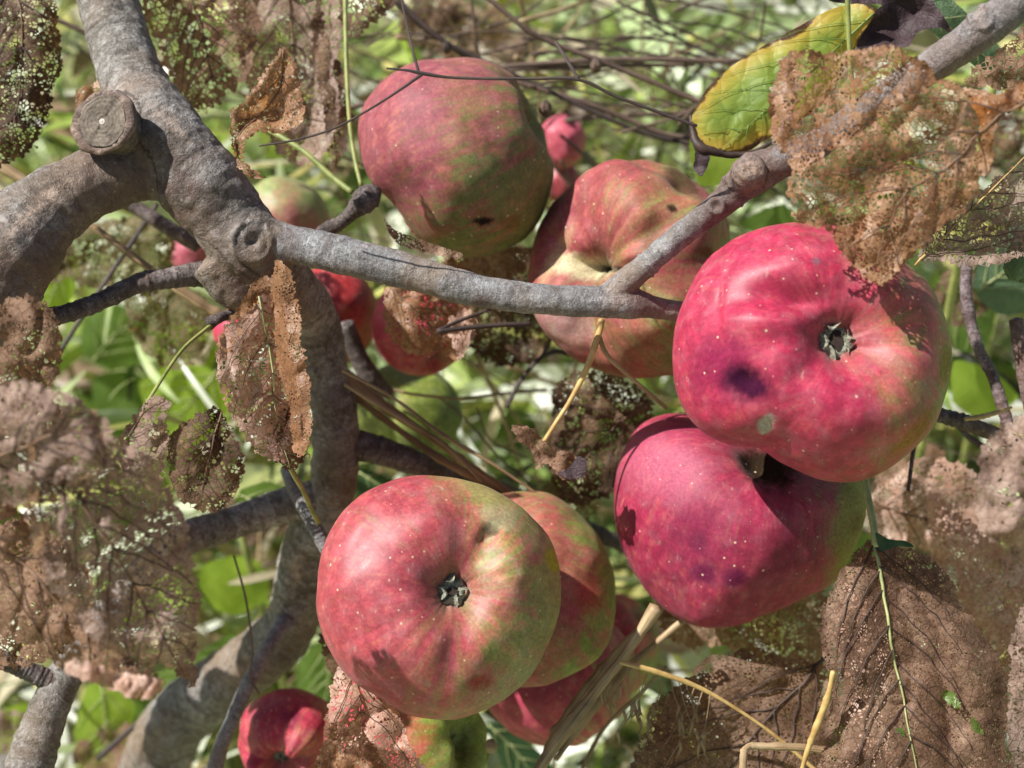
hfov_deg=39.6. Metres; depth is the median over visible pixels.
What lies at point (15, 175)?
straw stalk
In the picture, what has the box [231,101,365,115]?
dried weed
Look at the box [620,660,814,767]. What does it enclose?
straw stalk
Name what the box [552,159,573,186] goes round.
dried weed
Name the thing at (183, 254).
apple
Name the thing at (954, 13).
weed plant
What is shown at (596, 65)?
seed capsule
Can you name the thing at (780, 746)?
straw stalk
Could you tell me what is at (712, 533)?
apple
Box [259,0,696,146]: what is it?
dead weed
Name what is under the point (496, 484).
straw stalk
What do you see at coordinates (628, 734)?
short grass
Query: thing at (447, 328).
twig
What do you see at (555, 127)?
apple
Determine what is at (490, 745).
seed capsule
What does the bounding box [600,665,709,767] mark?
grass panicle
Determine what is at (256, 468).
undergrowth leaves
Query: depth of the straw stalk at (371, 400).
0.49 m
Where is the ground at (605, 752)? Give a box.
[1,0,1023,767]
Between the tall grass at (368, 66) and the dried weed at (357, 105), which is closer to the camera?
the dried weed at (357, 105)
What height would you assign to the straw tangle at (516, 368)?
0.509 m
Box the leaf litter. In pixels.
[0,0,1016,767]
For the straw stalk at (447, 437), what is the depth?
0.49 m
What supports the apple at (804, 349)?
hanging from the apple tree
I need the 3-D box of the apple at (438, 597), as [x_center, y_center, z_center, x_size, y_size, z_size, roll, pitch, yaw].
[-0.022,0.065,0.429,0.073,0.072,0.070,0,35,0]
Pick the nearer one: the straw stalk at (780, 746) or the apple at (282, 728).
the straw stalk at (780, 746)
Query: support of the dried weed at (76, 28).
attached to the apple tree
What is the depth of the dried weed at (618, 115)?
0.56 m
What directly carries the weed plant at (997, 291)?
on the ground at (605, 752)
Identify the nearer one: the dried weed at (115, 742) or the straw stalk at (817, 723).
the straw stalk at (817, 723)
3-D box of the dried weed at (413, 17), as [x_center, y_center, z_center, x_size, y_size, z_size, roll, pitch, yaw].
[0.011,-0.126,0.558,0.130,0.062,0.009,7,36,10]
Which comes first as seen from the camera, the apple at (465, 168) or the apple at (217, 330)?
the apple at (465, 168)
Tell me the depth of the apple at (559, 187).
0.63 m
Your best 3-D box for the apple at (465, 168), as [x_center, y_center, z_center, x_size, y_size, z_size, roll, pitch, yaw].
[-0.019,-0.079,0.495,0.068,0.069,0.070,0,35,0]
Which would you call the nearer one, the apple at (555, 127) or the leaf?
the leaf
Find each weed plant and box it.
[0,634,237,767]
[41,257,242,767]
[198,481,337,702]
[356,467,551,767]
[689,139,919,753]
[857,0,1020,736]
[935,223,1023,591]
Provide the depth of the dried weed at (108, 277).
0.56 m
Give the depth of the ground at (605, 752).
1.44 m
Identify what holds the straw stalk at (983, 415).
attached to the apple tree
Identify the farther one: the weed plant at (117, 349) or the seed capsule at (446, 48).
the weed plant at (117, 349)
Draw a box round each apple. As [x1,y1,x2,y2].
[170,241,205,265]
[213,317,259,352]
[238,688,329,767]
[254,176,329,228]
[312,269,376,362]
[316,475,560,719]
[324,681,486,767]
[357,365,461,452]
[358,57,553,257]
[372,291,466,375]
[488,625,636,746]
[502,491,615,686]
[527,159,729,378]
[542,113,586,168]
[549,165,579,200]
[614,413,865,627]
[614,593,658,692]
[672,222,951,481]
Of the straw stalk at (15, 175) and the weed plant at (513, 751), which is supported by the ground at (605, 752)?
the weed plant at (513, 751)
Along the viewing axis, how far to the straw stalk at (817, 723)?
0.42 m
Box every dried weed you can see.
[1,2,84,35]
[61,202,158,350]
[95,721,135,760]
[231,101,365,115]
[233,555,259,694]
[257,125,353,194]
[343,0,362,185]
[393,388,546,399]
[394,0,689,145]
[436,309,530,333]
[440,399,537,490]
[469,0,537,56]
[487,0,699,103]
[499,56,742,71]
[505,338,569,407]
[517,80,689,140]
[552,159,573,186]
[564,110,692,122]
[643,20,769,64]
[845,0,856,104]
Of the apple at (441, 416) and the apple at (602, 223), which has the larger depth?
the apple at (441, 416)
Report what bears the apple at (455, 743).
hanging from the apple tree
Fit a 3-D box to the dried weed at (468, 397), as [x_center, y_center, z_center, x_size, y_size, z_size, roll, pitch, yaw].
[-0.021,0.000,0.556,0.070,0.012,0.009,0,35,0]
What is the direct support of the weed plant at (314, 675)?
on the ground at (605, 752)
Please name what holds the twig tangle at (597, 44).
on the ground at (605, 752)
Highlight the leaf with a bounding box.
[1002,236,1023,282]
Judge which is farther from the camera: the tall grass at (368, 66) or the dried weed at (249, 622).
the tall grass at (368, 66)
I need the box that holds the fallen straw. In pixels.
[0,0,1023,746]
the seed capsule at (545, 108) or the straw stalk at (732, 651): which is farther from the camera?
the straw stalk at (732, 651)
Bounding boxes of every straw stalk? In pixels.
[0,159,230,321]
[342,369,536,492]
[344,383,481,481]
[348,369,513,493]
[355,393,499,492]
[533,603,661,767]
[543,627,636,766]
[553,619,685,760]
[581,665,667,767]
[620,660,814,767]
[721,627,744,702]
[739,741,866,767]
[800,670,835,767]
[964,406,1011,420]
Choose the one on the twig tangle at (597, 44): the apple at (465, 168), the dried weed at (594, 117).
the dried weed at (594, 117)
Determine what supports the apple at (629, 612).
hanging from the apple tree
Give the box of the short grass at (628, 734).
[0,0,1018,767]
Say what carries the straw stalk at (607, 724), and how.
attached to the apple tree
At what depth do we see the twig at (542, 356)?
0.53 m
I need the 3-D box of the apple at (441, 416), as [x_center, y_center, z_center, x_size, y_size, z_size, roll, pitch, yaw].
[-0.044,0.014,0.585,0.047,0.046,0.045,0,35,0]
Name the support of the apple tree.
on the ground at (605, 752)
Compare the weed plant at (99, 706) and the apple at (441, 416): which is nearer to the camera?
the apple at (441, 416)
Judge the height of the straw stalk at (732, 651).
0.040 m
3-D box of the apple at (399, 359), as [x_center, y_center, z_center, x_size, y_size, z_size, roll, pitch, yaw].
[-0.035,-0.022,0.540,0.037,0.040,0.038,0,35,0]
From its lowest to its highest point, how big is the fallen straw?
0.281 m
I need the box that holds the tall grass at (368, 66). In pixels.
[0,0,1023,747]
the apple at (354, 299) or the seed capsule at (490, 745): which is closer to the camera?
the seed capsule at (490, 745)
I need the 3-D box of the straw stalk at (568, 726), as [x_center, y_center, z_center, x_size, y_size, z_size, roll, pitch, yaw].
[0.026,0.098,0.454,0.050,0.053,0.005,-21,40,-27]
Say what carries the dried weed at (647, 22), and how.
on the twig tangle at (597, 44)
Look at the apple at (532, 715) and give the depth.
0.53 m
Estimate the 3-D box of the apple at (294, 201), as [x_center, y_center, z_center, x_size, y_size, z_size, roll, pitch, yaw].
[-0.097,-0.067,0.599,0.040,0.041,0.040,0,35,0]
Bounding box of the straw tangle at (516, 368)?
[166,0,1023,767]
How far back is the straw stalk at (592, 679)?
0.46 m
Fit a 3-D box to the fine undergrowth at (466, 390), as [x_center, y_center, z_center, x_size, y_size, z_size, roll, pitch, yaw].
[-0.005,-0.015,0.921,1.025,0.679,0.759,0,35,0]
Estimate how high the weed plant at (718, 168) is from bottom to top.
0.614 m
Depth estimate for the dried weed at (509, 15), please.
0.54 m
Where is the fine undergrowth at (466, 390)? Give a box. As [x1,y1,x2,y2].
[0,0,1023,767]
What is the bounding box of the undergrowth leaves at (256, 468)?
[0,0,1023,767]
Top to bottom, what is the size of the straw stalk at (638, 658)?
0.050 m
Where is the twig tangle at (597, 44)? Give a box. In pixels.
[169,0,1023,753]
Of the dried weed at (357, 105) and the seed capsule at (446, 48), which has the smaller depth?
the seed capsule at (446, 48)
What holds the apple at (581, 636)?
hanging from the apple tree
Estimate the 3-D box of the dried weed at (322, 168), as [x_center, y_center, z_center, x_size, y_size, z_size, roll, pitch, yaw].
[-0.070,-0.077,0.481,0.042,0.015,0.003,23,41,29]
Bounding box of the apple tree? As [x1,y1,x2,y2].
[0,0,1023,767]
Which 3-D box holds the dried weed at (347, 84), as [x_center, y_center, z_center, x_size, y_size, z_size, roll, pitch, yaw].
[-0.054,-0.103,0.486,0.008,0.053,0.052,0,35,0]
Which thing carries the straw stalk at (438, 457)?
attached to the apple tree
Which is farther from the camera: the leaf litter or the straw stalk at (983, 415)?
the leaf litter
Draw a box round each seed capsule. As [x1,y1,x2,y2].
[442,41,451,53]
[484,739,496,753]
[539,99,551,116]
[590,56,601,73]
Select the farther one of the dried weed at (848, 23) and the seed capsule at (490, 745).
the seed capsule at (490, 745)
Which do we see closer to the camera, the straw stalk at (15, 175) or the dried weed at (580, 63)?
the straw stalk at (15, 175)
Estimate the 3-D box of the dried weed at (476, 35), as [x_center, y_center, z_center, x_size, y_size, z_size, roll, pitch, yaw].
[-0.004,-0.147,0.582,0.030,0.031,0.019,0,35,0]

